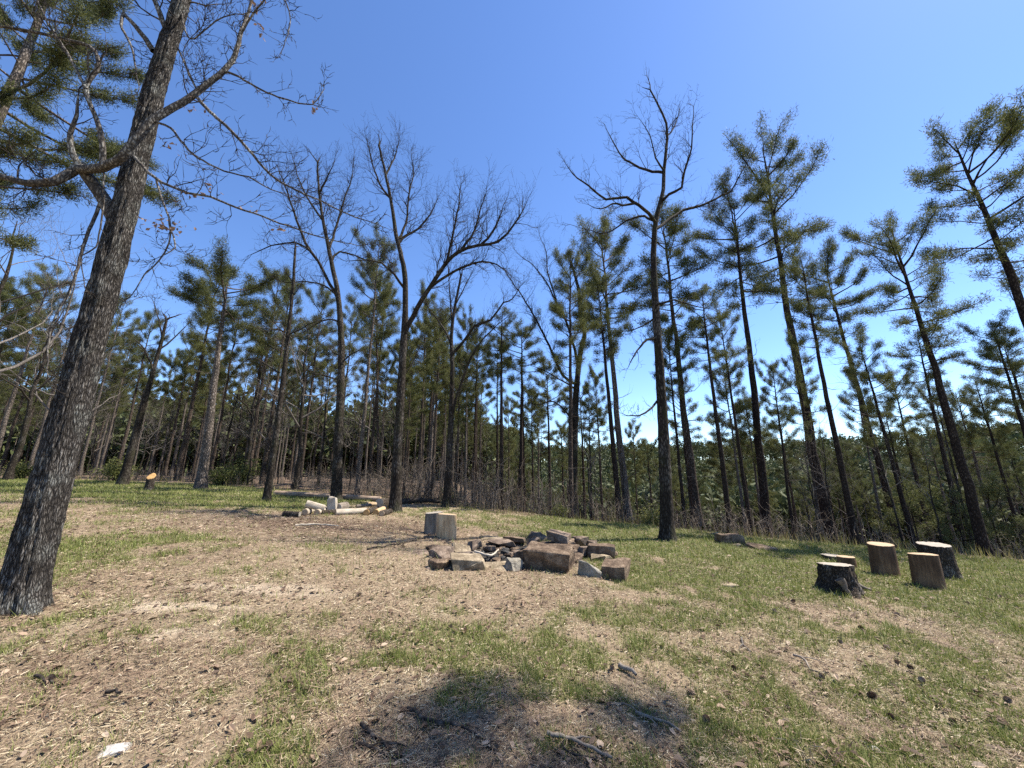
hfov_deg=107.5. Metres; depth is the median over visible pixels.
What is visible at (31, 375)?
pine tree
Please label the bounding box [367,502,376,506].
cut log
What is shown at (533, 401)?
pine tree
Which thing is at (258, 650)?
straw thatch
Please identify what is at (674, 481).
pine tree
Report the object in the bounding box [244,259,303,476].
pine tree
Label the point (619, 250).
pine tree
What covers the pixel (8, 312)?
pine tree
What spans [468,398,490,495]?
pine tree
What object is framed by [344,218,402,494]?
pine tree
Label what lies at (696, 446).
bare sapling
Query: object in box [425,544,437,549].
fire pit stone
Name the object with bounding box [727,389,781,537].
pine tree
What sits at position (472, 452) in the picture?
pine tree
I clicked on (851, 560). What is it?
wood round
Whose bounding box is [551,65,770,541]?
oak tree
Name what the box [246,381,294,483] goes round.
bare sapling
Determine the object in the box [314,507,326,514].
cut log
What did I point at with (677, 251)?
pine tree
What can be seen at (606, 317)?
pine tree
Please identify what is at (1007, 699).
pine cone
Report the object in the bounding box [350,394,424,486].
bare tree
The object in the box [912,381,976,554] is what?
pine tree
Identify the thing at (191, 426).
pine tree
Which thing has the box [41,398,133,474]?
bare tree
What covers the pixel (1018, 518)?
young pine
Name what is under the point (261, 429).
pine tree
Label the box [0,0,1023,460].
sky
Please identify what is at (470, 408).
pine tree
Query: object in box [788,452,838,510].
bare sapling
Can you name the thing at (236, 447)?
bare sapling
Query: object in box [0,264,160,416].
bare tree
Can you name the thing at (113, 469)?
leafy shrub
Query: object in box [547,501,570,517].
leafy shrub
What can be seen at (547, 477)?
bare sapling
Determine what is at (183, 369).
pine tree
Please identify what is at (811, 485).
bare sapling
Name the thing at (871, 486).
pine tree
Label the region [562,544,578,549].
fire pit stone
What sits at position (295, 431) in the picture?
pine tree
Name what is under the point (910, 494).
young pine
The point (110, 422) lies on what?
pine tree
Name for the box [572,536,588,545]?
fire pit stone
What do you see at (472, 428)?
pine tree
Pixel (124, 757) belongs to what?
rock
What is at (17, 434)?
pine tree
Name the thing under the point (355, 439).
bare sapling
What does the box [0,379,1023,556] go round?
distant woods
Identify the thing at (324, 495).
fallen log
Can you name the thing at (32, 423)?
pine tree
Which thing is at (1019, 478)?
pine tree
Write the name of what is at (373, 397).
bare tree
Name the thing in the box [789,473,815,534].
pine tree
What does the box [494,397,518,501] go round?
pine tree
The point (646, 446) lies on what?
pine tree
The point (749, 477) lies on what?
pine tree
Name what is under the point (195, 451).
bare sapling
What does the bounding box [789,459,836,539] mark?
bare sapling
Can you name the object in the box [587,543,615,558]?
fire pit stone
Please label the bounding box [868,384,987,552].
bare sapling
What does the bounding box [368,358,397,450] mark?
pine tree
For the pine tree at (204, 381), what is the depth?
30.88 m
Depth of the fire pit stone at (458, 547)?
6.78 m
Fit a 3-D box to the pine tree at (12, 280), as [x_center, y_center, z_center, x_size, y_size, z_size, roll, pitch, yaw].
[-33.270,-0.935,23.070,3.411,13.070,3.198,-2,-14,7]
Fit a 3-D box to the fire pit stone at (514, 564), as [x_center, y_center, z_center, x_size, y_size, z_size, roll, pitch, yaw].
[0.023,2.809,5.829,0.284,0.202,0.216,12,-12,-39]
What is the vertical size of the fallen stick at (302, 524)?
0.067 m
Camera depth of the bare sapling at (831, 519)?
14.14 m
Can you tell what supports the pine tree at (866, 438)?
on the ground at (326, 598)
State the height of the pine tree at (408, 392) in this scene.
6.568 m
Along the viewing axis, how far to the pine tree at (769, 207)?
21.97 m
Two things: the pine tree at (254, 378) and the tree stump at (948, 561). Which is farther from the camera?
the pine tree at (254, 378)
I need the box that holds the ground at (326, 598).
[0,450,1023,767]
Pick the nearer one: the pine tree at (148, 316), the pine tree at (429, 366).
the pine tree at (429, 366)
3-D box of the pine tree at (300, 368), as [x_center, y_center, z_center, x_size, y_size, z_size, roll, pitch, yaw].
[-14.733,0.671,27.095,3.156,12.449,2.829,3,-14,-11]
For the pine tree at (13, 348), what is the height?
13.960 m
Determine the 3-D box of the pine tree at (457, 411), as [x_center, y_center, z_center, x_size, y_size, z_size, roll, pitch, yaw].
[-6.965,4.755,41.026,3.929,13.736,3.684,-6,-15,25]
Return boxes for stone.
[409,550,428,554]
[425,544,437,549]
[428,545,453,558]
[428,558,448,569]
[450,552,485,570]
[452,542,470,552]
[467,539,482,550]
[478,535,502,539]
[484,546,496,550]
[485,561,506,570]
[488,538,515,547]
[503,536,524,543]
[505,557,522,571]
[512,550,523,558]
[523,541,573,572]
[525,537,539,543]
[527,531,546,541]
[541,538,575,543]
[546,529,570,543]
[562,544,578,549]
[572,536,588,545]
[573,553,583,564]
[577,546,587,557]
[577,560,602,577]
[586,540,596,545]
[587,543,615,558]
[591,553,611,560]
[601,557,630,581]
[714,533,745,544]
[745,542,777,551]
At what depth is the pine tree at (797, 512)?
48.48 m
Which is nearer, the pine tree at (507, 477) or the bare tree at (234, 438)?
the bare tree at (234, 438)
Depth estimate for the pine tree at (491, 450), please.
59.40 m
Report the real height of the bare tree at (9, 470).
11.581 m
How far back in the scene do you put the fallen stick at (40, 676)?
2.46 m
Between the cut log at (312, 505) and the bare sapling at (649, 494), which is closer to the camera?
the cut log at (312, 505)
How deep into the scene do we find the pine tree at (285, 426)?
39.59 m
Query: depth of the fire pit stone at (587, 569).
5.55 m
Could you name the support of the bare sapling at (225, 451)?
on the ground at (326, 598)
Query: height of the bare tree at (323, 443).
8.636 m
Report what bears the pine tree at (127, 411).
on the ground at (326, 598)
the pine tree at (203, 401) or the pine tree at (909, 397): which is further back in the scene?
the pine tree at (203, 401)
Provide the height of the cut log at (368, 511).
0.163 m
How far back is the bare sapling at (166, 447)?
23.80 m
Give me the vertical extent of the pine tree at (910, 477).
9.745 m
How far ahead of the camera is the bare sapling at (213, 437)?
28.38 m
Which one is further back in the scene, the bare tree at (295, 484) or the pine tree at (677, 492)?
the pine tree at (677, 492)
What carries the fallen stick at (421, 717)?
on the ground at (326, 598)
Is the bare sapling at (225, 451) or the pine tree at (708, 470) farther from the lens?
the pine tree at (708, 470)
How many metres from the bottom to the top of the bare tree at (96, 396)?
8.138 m
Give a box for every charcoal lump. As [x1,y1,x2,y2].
[492,557,500,561]
[501,550,508,555]
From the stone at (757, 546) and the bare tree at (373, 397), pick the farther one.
the bare tree at (373, 397)
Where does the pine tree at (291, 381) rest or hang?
on the ground at (326, 598)
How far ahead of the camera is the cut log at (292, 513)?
9.45 m
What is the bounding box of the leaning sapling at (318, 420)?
[236,371,331,477]
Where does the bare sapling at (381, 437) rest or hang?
on the ground at (326, 598)
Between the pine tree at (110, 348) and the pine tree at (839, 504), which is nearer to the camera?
the pine tree at (110, 348)
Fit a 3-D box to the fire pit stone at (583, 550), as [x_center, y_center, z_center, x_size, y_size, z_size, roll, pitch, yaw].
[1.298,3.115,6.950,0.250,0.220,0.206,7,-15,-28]
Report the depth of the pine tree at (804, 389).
17.22 m
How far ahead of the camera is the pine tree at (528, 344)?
21.58 m
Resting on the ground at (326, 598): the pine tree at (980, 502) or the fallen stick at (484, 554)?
the pine tree at (980, 502)
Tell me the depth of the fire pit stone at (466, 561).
5.55 m
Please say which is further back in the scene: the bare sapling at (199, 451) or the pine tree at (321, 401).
the pine tree at (321, 401)
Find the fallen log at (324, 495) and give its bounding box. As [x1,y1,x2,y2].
[273,490,381,500]
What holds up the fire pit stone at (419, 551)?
on the ground at (326, 598)
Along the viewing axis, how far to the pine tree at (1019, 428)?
23.61 m
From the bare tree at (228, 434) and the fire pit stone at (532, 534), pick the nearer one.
the fire pit stone at (532, 534)
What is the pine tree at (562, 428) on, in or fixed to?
on the ground at (326, 598)
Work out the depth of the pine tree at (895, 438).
21.56 m
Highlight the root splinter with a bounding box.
[835,577,851,595]
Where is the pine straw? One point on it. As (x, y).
(250, 696)
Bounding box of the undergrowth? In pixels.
[0,441,1023,558]
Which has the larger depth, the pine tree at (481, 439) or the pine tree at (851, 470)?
the pine tree at (481, 439)
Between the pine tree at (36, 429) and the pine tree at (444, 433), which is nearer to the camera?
the pine tree at (444, 433)
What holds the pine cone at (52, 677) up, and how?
on the ground at (326, 598)
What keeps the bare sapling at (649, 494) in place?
on the ground at (326, 598)
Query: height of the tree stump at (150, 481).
0.655 m
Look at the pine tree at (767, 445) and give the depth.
27.51 m
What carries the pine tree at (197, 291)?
on the ground at (326, 598)
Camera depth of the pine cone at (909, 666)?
3.26 m
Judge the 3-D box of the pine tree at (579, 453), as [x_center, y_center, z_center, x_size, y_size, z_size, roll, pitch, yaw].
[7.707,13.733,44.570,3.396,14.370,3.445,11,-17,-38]
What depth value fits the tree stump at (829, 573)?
5.48 m
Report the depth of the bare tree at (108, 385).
21.36 m
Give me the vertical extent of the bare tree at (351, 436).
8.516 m
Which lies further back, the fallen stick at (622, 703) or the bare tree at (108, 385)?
the bare tree at (108, 385)
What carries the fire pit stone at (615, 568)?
on the ground at (326, 598)
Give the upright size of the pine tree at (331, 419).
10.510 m
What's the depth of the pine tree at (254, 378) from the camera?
24.78 m
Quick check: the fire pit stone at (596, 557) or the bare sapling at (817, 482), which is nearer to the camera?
the fire pit stone at (596, 557)
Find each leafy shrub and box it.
[0,458,33,479]
[88,455,141,480]
[208,461,243,485]
[216,456,267,484]
[439,486,460,503]
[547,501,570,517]
[633,503,659,526]
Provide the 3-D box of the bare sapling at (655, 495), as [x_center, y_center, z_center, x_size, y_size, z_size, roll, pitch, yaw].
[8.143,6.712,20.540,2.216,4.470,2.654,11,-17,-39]
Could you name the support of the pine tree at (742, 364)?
on the ground at (326, 598)
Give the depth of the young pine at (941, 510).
12.13 m
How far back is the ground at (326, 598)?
3.28 m
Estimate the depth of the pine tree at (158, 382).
32.76 m
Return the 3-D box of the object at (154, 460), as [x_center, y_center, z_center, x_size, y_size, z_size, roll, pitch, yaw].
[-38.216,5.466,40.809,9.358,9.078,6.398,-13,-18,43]
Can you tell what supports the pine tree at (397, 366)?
on the ground at (326, 598)
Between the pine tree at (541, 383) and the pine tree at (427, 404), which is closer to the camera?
the pine tree at (541, 383)
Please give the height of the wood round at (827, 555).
0.130 m
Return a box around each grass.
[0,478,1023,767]
[2,472,1023,561]
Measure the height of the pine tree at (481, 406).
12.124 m
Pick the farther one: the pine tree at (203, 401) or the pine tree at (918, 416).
the pine tree at (203, 401)
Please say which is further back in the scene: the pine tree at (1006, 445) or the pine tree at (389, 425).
the pine tree at (389, 425)
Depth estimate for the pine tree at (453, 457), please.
44.45 m
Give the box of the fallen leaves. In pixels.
[0,480,1023,767]
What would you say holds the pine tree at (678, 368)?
on the ground at (326, 598)
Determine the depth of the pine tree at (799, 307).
12.43 m
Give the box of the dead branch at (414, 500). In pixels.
[401,461,460,503]
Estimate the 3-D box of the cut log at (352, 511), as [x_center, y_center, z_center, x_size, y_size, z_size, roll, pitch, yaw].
[-4.453,3.538,10.415,0.836,0.173,0.170,11,-17,-38]
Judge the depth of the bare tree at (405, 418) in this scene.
31.29 m
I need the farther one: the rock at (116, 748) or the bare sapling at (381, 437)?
the bare sapling at (381, 437)
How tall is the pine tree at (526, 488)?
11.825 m
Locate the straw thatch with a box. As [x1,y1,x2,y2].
[0,482,1023,767]
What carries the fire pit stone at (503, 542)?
on the ground at (326, 598)
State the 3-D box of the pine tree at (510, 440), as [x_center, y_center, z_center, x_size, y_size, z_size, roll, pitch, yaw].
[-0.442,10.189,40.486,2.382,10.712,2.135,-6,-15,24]
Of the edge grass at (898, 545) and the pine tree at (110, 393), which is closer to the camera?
the edge grass at (898, 545)
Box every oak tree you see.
[0,0,408,618]
[232,133,386,499]
[325,107,550,511]
[498,220,597,517]
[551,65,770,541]
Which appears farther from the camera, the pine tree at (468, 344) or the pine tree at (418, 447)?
the pine tree at (418, 447)
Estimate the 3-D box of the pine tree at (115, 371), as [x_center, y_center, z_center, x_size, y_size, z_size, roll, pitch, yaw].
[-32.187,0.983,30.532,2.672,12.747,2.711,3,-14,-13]
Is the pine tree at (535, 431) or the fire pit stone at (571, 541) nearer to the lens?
the fire pit stone at (571, 541)
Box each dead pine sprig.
[778,729,828,766]
[805,733,866,767]
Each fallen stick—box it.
[33,673,54,683]
[105,688,122,693]
[295,523,338,526]
[352,739,397,757]
[359,721,408,757]
[367,537,428,549]
[406,706,497,751]
[474,549,498,555]
[546,730,612,758]
[562,738,596,761]
[608,701,636,710]
[618,662,636,675]
[635,710,681,732]
[739,637,750,652]
[793,653,821,672]
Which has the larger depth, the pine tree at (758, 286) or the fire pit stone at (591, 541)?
the pine tree at (758, 286)
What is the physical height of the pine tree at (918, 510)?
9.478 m
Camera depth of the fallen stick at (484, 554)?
6.38 m
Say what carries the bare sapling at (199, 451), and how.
on the ground at (326, 598)
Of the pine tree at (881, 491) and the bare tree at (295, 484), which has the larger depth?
the pine tree at (881, 491)
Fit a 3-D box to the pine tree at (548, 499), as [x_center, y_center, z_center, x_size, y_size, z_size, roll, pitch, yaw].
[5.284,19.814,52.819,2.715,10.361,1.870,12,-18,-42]
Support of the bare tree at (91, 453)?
on the ground at (326, 598)
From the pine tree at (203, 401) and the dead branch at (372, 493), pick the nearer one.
the dead branch at (372, 493)
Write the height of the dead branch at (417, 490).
2.465 m
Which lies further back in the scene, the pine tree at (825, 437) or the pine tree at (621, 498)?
the pine tree at (621, 498)
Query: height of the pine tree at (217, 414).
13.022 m
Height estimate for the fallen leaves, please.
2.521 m
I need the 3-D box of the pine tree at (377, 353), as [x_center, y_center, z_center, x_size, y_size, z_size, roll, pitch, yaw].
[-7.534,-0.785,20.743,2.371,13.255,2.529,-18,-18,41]
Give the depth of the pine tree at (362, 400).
42.99 m
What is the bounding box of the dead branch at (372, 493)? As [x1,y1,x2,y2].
[370,455,389,495]
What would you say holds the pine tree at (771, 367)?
on the ground at (326, 598)
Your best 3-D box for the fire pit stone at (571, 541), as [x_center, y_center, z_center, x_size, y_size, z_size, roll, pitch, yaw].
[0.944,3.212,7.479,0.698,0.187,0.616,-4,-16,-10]
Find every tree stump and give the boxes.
[143,473,155,490]
[815,562,865,598]
[916,541,963,579]
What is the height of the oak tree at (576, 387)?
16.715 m
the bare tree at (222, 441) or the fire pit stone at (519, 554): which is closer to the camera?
the fire pit stone at (519, 554)
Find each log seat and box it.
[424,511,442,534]
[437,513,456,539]
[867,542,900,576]
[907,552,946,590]
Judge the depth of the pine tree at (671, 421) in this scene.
24.67 m
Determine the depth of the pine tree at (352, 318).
28.87 m
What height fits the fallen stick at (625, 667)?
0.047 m
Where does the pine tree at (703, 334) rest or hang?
on the ground at (326, 598)
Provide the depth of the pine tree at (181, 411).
36.56 m
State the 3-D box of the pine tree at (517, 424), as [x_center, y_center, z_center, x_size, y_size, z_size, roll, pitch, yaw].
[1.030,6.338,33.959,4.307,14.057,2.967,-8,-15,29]
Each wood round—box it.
[821,553,836,560]
[836,555,857,567]
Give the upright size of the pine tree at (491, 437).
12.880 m
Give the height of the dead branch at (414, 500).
2.445 m
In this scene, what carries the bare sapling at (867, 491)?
on the ground at (326, 598)
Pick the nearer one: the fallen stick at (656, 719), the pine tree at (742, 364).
the fallen stick at (656, 719)
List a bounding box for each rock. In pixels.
[96,742,131,758]
[109,753,142,764]
[720,582,738,587]
[989,657,1006,662]
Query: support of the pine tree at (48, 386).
on the ground at (326, 598)
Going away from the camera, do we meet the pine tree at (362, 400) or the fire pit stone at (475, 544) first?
the fire pit stone at (475, 544)
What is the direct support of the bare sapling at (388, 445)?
on the ground at (326, 598)
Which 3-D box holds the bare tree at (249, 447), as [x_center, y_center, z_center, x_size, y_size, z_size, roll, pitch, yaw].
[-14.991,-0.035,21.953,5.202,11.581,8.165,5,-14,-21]
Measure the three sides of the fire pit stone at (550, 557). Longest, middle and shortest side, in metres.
0.770 x 0.424 x 0.380 m
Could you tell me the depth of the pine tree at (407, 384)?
38.78 m
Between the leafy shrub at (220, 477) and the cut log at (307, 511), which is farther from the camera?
the leafy shrub at (220, 477)
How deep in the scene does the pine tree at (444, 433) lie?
37.81 m
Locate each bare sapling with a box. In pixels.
[0,401,22,441]
[13,400,46,445]
[150,388,200,477]
[173,432,201,473]
[189,415,217,481]
[195,415,230,454]
[219,434,233,466]
[234,391,289,485]
[234,435,243,463]
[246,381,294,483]
[268,401,297,483]
[307,395,332,480]
[329,393,379,490]
[369,407,405,464]
[370,407,394,487]
[425,432,458,487]
[452,432,476,500]
[454,431,471,489]
[470,410,517,498]
[513,408,564,510]
[534,456,556,501]
[559,449,610,521]
[560,419,612,520]
[573,402,615,518]
[607,424,643,520]
[638,459,659,512]
[638,474,658,513]
[643,469,674,519]
[656,418,721,527]
[726,430,782,509]
[775,417,838,540]
[779,408,853,541]
[788,431,853,540]
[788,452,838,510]
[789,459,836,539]
[818,440,870,541]
[841,410,936,548]
[848,458,891,542]
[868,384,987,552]
[885,425,943,543]
[912,480,948,541]
[959,445,1022,538]
[974,458,1023,556]
[978,471,1023,554]
[1004,478,1023,514]
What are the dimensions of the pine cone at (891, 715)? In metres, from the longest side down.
0.050 x 0.038 x 0.038 m
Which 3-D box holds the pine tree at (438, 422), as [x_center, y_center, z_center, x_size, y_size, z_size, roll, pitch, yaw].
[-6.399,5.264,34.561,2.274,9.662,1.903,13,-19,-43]
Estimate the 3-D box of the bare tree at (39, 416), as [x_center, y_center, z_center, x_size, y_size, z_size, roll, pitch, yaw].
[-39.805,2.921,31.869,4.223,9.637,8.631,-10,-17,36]
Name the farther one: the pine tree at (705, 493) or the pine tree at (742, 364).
the pine tree at (705, 493)
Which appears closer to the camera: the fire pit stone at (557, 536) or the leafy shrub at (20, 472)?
the fire pit stone at (557, 536)
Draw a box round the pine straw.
[0,492,1023,767]
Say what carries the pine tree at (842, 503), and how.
on the ground at (326, 598)
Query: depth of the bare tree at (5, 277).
13.02 m
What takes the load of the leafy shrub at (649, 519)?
on the ground at (326, 598)
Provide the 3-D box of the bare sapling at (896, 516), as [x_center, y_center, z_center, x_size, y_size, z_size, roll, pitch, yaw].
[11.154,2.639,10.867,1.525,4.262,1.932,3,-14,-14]
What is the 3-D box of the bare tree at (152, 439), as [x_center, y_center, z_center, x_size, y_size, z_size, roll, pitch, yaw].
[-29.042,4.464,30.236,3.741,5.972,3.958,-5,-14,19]
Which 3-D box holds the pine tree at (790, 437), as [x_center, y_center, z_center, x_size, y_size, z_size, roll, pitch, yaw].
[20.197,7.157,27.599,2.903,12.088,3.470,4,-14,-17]
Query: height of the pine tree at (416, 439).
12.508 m
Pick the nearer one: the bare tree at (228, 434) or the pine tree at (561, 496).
the bare tree at (228, 434)
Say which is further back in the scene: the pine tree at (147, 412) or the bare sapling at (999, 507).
the pine tree at (147, 412)
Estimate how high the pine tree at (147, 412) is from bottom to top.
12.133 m
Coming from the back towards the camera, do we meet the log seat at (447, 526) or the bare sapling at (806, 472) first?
the bare sapling at (806, 472)
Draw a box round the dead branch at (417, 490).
[403,470,427,497]
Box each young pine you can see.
[868,468,947,548]
[917,485,998,554]
[961,465,1023,557]
[1011,484,1023,545]
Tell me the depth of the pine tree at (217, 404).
45.54 m
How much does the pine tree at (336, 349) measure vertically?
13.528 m
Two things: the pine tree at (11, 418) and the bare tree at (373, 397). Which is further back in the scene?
the pine tree at (11, 418)
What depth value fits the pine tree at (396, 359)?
22.84 m
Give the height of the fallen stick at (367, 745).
0.045 m
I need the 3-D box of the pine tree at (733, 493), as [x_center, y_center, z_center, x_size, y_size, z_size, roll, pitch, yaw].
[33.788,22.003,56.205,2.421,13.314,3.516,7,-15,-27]
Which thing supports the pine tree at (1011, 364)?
on the ground at (326, 598)
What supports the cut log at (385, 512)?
on the ground at (326, 598)
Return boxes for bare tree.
[0,168,194,372]
[0,251,116,479]
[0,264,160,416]
[2,387,106,431]
[5,366,120,434]
[18,397,118,439]
[19,333,137,440]
[24,406,86,444]
[39,352,144,421]
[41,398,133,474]
[81,424,118,473]
[94,387,179,447]
[99,395,182,478]
[114,286,199,484]
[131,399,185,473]
[138,404,168,474]
[158,407,259,465]
[164,362,283,469]
[188,382,291,450]
[194,280,303,483]
[217,237,339,500]
[219,363,334,479]
[219,405,260,471]
[230,410,292,450]
[231,276,400,488]
[266,342,361,484]
[319,352,426,488]
[332,398,367,478]
[342,407,366,477]
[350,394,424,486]
[384,390,426,436]
[415,250,532,507]
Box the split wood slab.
[326,495,337,509]
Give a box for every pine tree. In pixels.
[0,0,187,256]
[0,260,79,449]
[0,275,46,367]
[0,276,24,359]
[0,279,76,407]
[0,292,45,403]
[0,337,61,473]
[0,368,28,425]
[0,380,23,424]
[2,354,52,402]
[9,408,32,458]
[10,350,62,464]
[17,397,44,461]
[23,376,54,465]
[26,317,74,476]
[33,342,67,464]
[77,290,144,475]
[89,328,120,426]
[90,363,136,474]
[91,379,127,474]
[92,378,135,474]
[97,324,145,473]
[97,360,133,470]
[98,318,124,387]
[102,334,149,474]
[117,308,170,464]
[120,379,142,462]
[127,351,159,439]
[130,370,161,475]
[131,389,154,427]
[144,349,192,474]
[148,402,174,472]
[155,377,183,475]
[157,330,208,475]
[164,235,287,488]
[166,358,195,449]
[168,340,210,475]
[173,265,239,479]
[174,369,205,445]
[182,381,206,475]
[184,359,227,477]
[187,331,233,477]
[197,363,232,419]
[197,366,229,422]
[207,303,256,473]
[207,353,238,466]
[230,361,256,469]
[243,312,278,462]
[243,326,294,475]
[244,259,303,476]
[251,265,313,484]
[267,341,300,406]
[273,361,302,478]
[277,391,296,476]
[280,366,309,476]
[287,349,317,479]
[290,313,335,480]
[295,283,346,484]
[305,397,327,475]
[307,358,336,477]
[310,336,337,477]
[323,389,350,477]
[329,304,368,405]
[343,402,350,439]
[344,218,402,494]
[347,382,370,478]
[352,265,401,491]
[357,346,389,480]
[358,276,401,489]
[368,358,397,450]
[379,389,395,473]
[386,317,424,435]
[388,356,430,498]
[392,335,421,428]
[392,353,415,430]
[401,278,449,497]
[401,396,415,480]
[403,381,418,445]
[404,398,419,480]
[409,307,473,496]
[409,311,454,497]
[412,380,426,479]
[413,423,426,475]
[414,376,433,476]
[415,387,429,448]
[418,296,464,498]
[425,391,444,431]
[433,392,456,493]
[436,407,447,476]
[437,369,464,441]
[437,389,448,476]
[438,363,455,474]
[444,347,473,488]
[447,343,474,485]
[448,304,485,499]
[451,408,459,491]
[453,400,472,500]
[454,323,502,504]
[456,385,472,494]
[456,392,479,469]
[462,320,489,504]
[467,377,492,506]
[467,416,482,496]
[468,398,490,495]
[468,409,492,500]
[472,303,525,508]
[477,403,490,502]
[479,333,511,504]
[485,429,495,507]
[488,414,499,507]
[488,441,507,476]
[493,304,556,510]
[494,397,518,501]
[499,430,517,504]
[503,456,511,500]
[504,378,544,511]
[505,432,534,476]
[507,441,525,496]
[518,398,560,509]
[522,465,539,509]
[522,470,529,511]
[523,385,543,509]
[527,349,572,515]
[543,488,556,510]
[545,237,602,518]
[546,419,568,515]
[553,424,568,497]
[554,488,566,512]
[556,373,608,518]
[558,442,588,513]
[564,206,660,520]
[568,258,631,521]
[577,397,601,510]
[577,460,589,518]
[578,363,614,520]
[598,486,615,521]
[608,454,628,503]
[611,477,622,515]
[614,193,732,526]
[623,419,646,524]
[627,494,641,523]
[633,437,658,511]
[646,322,692,528]
[654,372,711,529]
[656,436,681,522]
[670,444,685,527]
[672,479,689,523]
[674,279,734,532]
[681,165,792,534]
[683,472,711,529]
[698,300,753,535]
[698,437,737,503]
[698,486,712,504]
[702,358,756,532]
[703,413,745,520]
[708,479,741,526]
[714,103,837,541]
[726,432,756,510]
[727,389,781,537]
[729,488,738,530]
[730,395,777,537]
[738,496,759,531]
[748,466,779,512]
[752,356,799,539]
[753,490,781,531]
[761,403,806,538]
[770,490,797,531]
[774,328,827,540]
[778,243,861,544]
[783,234,904,539]
[788,490,813,534]
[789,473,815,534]
[793,482,811,538]
[810,486,838,514]
[815,433,838,535]
[818,447,851,544]
[821,454,859,543]
[827,441,865,529]
[830,433,865,540]
[832,202,994,556]
[833,325,916,548]
[836,352,894,542]
[849,478,873,539]
[850,477,876,538]
[857,478,885,541]
[859,400,921,525]
[868,357,933,541]
[868,460,898,547]
[881,326,969,550]
[889,477,919,520]
[896,446,936,541]
[899,422,960,552]
[900,85,1023,389]
[903,480,934,536]
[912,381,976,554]
[917,378,1018,556]
[936,413,994,541]
[945,440,991,508]
[949,371,1023,551]
[951,324,1023,425]
[954,306,1023,467]
[964,395,1020,546]
[981,472,1017,556]
[984,443,1023,534]
[994,384,1023,446]
[994,444,1023,499]
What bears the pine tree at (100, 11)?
on the ground at (326, 598)
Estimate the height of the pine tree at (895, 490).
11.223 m
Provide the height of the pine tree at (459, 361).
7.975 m
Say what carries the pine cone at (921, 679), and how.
on the ground at (326, 598)
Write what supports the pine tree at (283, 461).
on the ground at (326, 598)
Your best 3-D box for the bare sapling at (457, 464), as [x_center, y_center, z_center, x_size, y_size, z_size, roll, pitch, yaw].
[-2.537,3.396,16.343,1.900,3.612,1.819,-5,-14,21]
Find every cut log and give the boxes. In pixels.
[282,511,300,516]
[302,508,314,514]
[304,500,325,511]
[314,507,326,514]
[322,509,334,513]
[335,508,366,514]
[337,502,349,508]
[355,503,371,507]
[363,506,378,514]
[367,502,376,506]
[373,506,387,514]
[376,498,388,507]
[379,509,392,515]
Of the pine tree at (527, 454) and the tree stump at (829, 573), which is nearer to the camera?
the tree stump at (829, 573)
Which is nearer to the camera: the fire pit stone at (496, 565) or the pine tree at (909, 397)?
the fire pit stone at (496, 565)
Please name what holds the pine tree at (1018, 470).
on the ground at (326, 598)
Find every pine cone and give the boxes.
[44,674,56,683]
[687,688,695,695]
[702,714,709,722]
[866,691,877,699]
[886,713,894,719]
[906,664,913,669]
[918,676,925,682]
[948,717,956,723]
[1003,696,1011,703]
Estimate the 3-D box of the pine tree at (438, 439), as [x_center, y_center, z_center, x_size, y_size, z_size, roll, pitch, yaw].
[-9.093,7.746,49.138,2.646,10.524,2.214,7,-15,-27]
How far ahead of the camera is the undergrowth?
13.80 m
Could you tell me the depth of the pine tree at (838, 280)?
21.30 m
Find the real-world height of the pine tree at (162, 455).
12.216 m
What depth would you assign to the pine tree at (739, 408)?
18.96 m
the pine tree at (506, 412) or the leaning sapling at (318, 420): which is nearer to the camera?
the leaning sapling at (318, 420)
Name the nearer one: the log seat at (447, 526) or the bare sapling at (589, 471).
the log seat at (447, 526)
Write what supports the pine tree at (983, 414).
on the ground at (326, 598)
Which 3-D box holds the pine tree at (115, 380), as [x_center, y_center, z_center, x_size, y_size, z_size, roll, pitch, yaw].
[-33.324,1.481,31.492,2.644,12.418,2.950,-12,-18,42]
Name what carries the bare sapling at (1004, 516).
on the ground at (326, 598)
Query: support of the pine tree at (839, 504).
on the ground at (326, 598)
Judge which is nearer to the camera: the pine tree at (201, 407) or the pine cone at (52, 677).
the pine cone at (52, 677)
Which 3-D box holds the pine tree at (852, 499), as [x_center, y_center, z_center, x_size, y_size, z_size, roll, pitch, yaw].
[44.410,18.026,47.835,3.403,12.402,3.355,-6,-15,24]
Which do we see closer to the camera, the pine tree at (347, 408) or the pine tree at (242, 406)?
the pine tree at (242, 406)
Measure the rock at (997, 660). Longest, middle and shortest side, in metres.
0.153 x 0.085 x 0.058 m
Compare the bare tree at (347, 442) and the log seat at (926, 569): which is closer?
the log seat at (926, 569)
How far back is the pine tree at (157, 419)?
53.09 m
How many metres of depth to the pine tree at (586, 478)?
40.14 m
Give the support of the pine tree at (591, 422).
on the ground at (326, 598)
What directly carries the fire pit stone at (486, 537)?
on the ground at (326, 598)
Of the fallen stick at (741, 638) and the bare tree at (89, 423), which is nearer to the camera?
the fallen stick at (741, 638)
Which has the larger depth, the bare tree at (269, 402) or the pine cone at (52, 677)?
the bare tree at (269, 402)
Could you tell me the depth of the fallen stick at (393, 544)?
6.83 m
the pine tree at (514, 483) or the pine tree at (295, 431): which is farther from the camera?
the pine tree at (514, 483)
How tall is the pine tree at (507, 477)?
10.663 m
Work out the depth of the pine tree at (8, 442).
29.27 m
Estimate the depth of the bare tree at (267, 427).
38.56 m
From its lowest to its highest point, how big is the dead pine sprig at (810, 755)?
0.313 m
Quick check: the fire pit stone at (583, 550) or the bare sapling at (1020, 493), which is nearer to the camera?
the fire pit stone at (583, 550)

